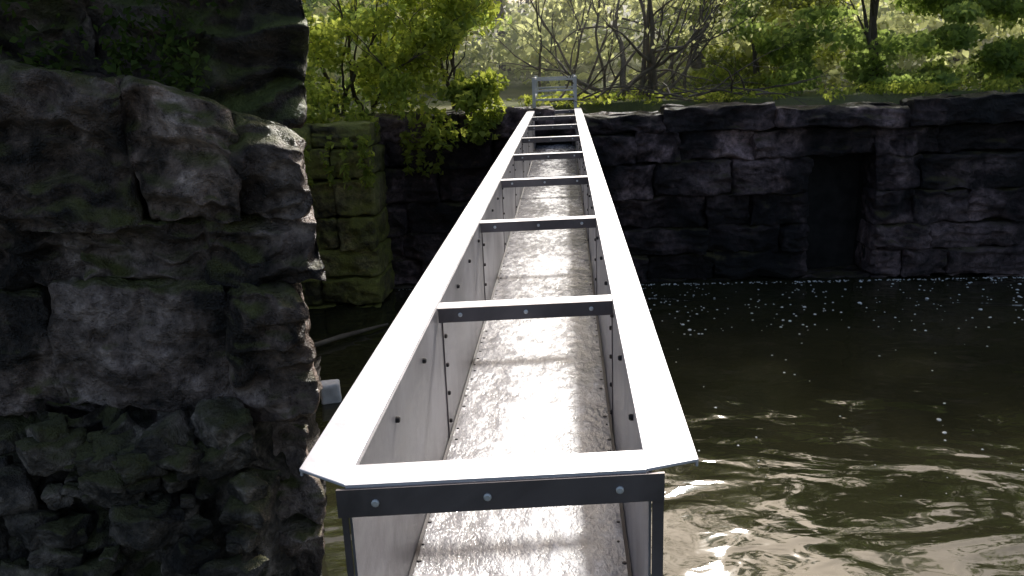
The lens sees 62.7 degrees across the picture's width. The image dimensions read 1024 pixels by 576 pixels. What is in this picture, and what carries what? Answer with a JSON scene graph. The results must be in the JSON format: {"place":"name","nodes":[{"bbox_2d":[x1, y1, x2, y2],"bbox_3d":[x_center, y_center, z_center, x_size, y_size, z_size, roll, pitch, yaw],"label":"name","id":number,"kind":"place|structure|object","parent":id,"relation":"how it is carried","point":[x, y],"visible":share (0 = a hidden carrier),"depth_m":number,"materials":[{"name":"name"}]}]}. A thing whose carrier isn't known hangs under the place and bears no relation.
{"place":"outdoors","nodes":[
{"label":"outdoors","id":0,"kind":"place"},
{"bbox_2d":[299,271,1023,575],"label":"water","id":1,"kind":"structure","parent":0,"point":[863,485],"depth_m":6.02,"materials":[{"name":"liquid"}]},
{"bbox_2d":[0,356,326,575],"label":"rubble bank","id":2,"kind":"structure","parent":1,"relation":"in","point":[103,490],"depth_m":3.55,"materials":[{"name":"grey stone"}]},
{"bbox_2d":[311,323,387,348],"bbox_3d":[-1.842,0.540,7.994,1.646,0.100,0.156,-15,20,-39],"label":"floating branch","id":3,"kind":"object","parent":1,"relation":"on","point":[330,339],"visible":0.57,"depth_m":8.13,"materials":[{"name":"brown wood"}]},
{"bbox_2d":[404,112,1023,274],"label":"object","id":4,"kind":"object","parent":1,"relation":"in","point":[834,218],"visible":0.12,"depth_m":10.05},
{"bbox_2d":[410,277,1023,493],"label":"floating foam","id":5,"kind":"object","parent":1,"relation":"on","point":[939,419],"visible":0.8,"depth_m":9.00,"materials":[{"name":"white"}]},
{"bbox_2d":[315,1,1023,118],"bbox_3d":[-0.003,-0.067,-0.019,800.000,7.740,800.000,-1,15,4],"label":"ground","id":6,"kind":"structure","parent":0,"point":[514,91],"depth_m":11.58,"materials":[{"name":"green plant"}]},
{"bbox_2d":[0,0,326,575],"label":"stone pier","id":7,"kind":"structure","parent":6,"relation":"on","point":[158,254],"depth_m":3.64,"materials":[{"name":"grey stone"}]},
{"bbox_2d":[0,0,233,89],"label":"ivy","id":8,"kind":"object","parent":7,"relation":"attached to","point":[116,56],"visible":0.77,"depth_m":3.61,"materials":[{"name":"green plant"}]},
{"bbox_2d":[321,378,339,403],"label":"floating white block","id":9,"kind":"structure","parent":7,"relation":"attached to","point":[330,392],"depth_m":6.65,"materials":[{"name":"white plastic"}]},
{"bbox_2d":[292,116,394,308],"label":"courses","id":10,"kind":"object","parent":6,"relation":"on","point":[351,228],"visible":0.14,"depth_m":9.09,"materials":[{"name":"stone"}]},
{"bbox_2d":[305,0,420,74],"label":"tall tree","id":11,"kind":"object","parent":6,"relation":"on","point":[309,4],"visible":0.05,"depth_m":14.03,"materials":[{"name":"green plant"}]},
{"bbox_2d":[303,0,511,189],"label":"overhanging bush","id":12,"kind":"object","parent":6,"relation":"on","point":[418,42],"visible":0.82,"depth_m":9.31,"materials":[{"name":"green plant"}]},
{"bbox_2d":[299,108,698,575],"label":"metal trough","id":13,"kind":"object","parent":6,"relation":"on","point":[513,408],"visible":1,"depth_m":1.95,"materials":[{"name":"silver metal"}]},
{"bbox_2d":[469,0,623,71],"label":"tall tree","id":14,"kind":"object","parent":6,"relation":"on","point":[567,12],"visible":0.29,"depth_m":16.30,"materials":[{"name":"green plant"}]},
{"bbox_2d":[532,74,576,107],"bbox_3d":[0.512,-2.288,9.998,0.505,0.460,0.955,-1,15,4],"label":"metal inlet frame","id":15,"kind":"object","parent":6,"relation":"on","point":[535,87],"visible":0.85,"depth_m":9.54,"materials":[{"name":"grey metal"}]},
{"bbox_2d":[555,0,705,68],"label":"tall tree","id":16,"kind":"object","parent":6,"relation":"on","point":[699,60],"visible":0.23,"depth_m":16.10,"materials":[{"name":"green plant"}]},
{"bbox_2d":[463,0,844,100],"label":"bare shrub","id":17,"kind":"object","parent":6,"relation":"on","point":[647,54],"visible":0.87,"depth_m":10.65,"materials":[{"name":"brown plant"}]},
{"bbox_2d":[311,0,1020,69],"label":"distant tree line","id":18,"kind":"object","parent":6,"relation":"on","point":[322,10],"visible":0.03,"depth_m":18.27,"materials":[{"name":"green plant"}]},
{"bbox_2d":[311,0,1023,101],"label":"undergrowth","id":19,"kind":"object","parent":6,"relation":"on","point":[897,22],"visible":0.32,"depth_m":13.28,"materials":[{"name":"green plant"}]},
{"bbox_2d":[343,91,1023,287],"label":"courses","id":20,"kind":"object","parent":6,"relation":"on","point":[945,193],"visible":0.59,"depth_m":9.41,"materials":[{"name":"stone"}]},
{"bbox_2d":[549,5,888,111],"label":"fallen branches","id":21,"kind":"object","parent":6,"relation":"on","point":[697,94],"visible":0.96,"depth_m":9.57,"materials":[{"name":"brown wood"}]},
{"bbox_2d":[504,76,1023,107],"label":"ground cover","id":22,"kind":"object","parent":6,"relation":"on","point":[998,84],"visible":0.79,"depth_m":9.82,"materials":[{"name":"green plant"}]},
{"bbox_2d":[643,0,888,89],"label":"leafy tree","id":23,"kind":"object","parent":6,"relation":"on","point":[775,5],"visible":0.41,"depth_m":12.43,"materials":[{"name":"green plant"}]},
{"bbox_2d":[714,0,1023,93],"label":"leafy tree","id":24,"kind":"object","parent":6,"relation":"on","point":[875,54],"visible":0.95,"depth_m":10.30,"materials":[{"name":"green plant"}]},
{"bbox_2d":[857,0,1016,63],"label":"tall tree","id":25,"kind":"object","parent":6,"relation":"on","point":[925,31],"visible":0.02,"depth_m":14.96,"materials":[{"name":"green plant"}]},
{"bbox_2d":[888,0,1023,82],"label":"leafy tree","id":26,"kind":"object","parent":6,"relation":"on","point":[1015,63],"visible":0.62,"depth_m":10.60,"materials":[{"name":"green plant"}]}
]}

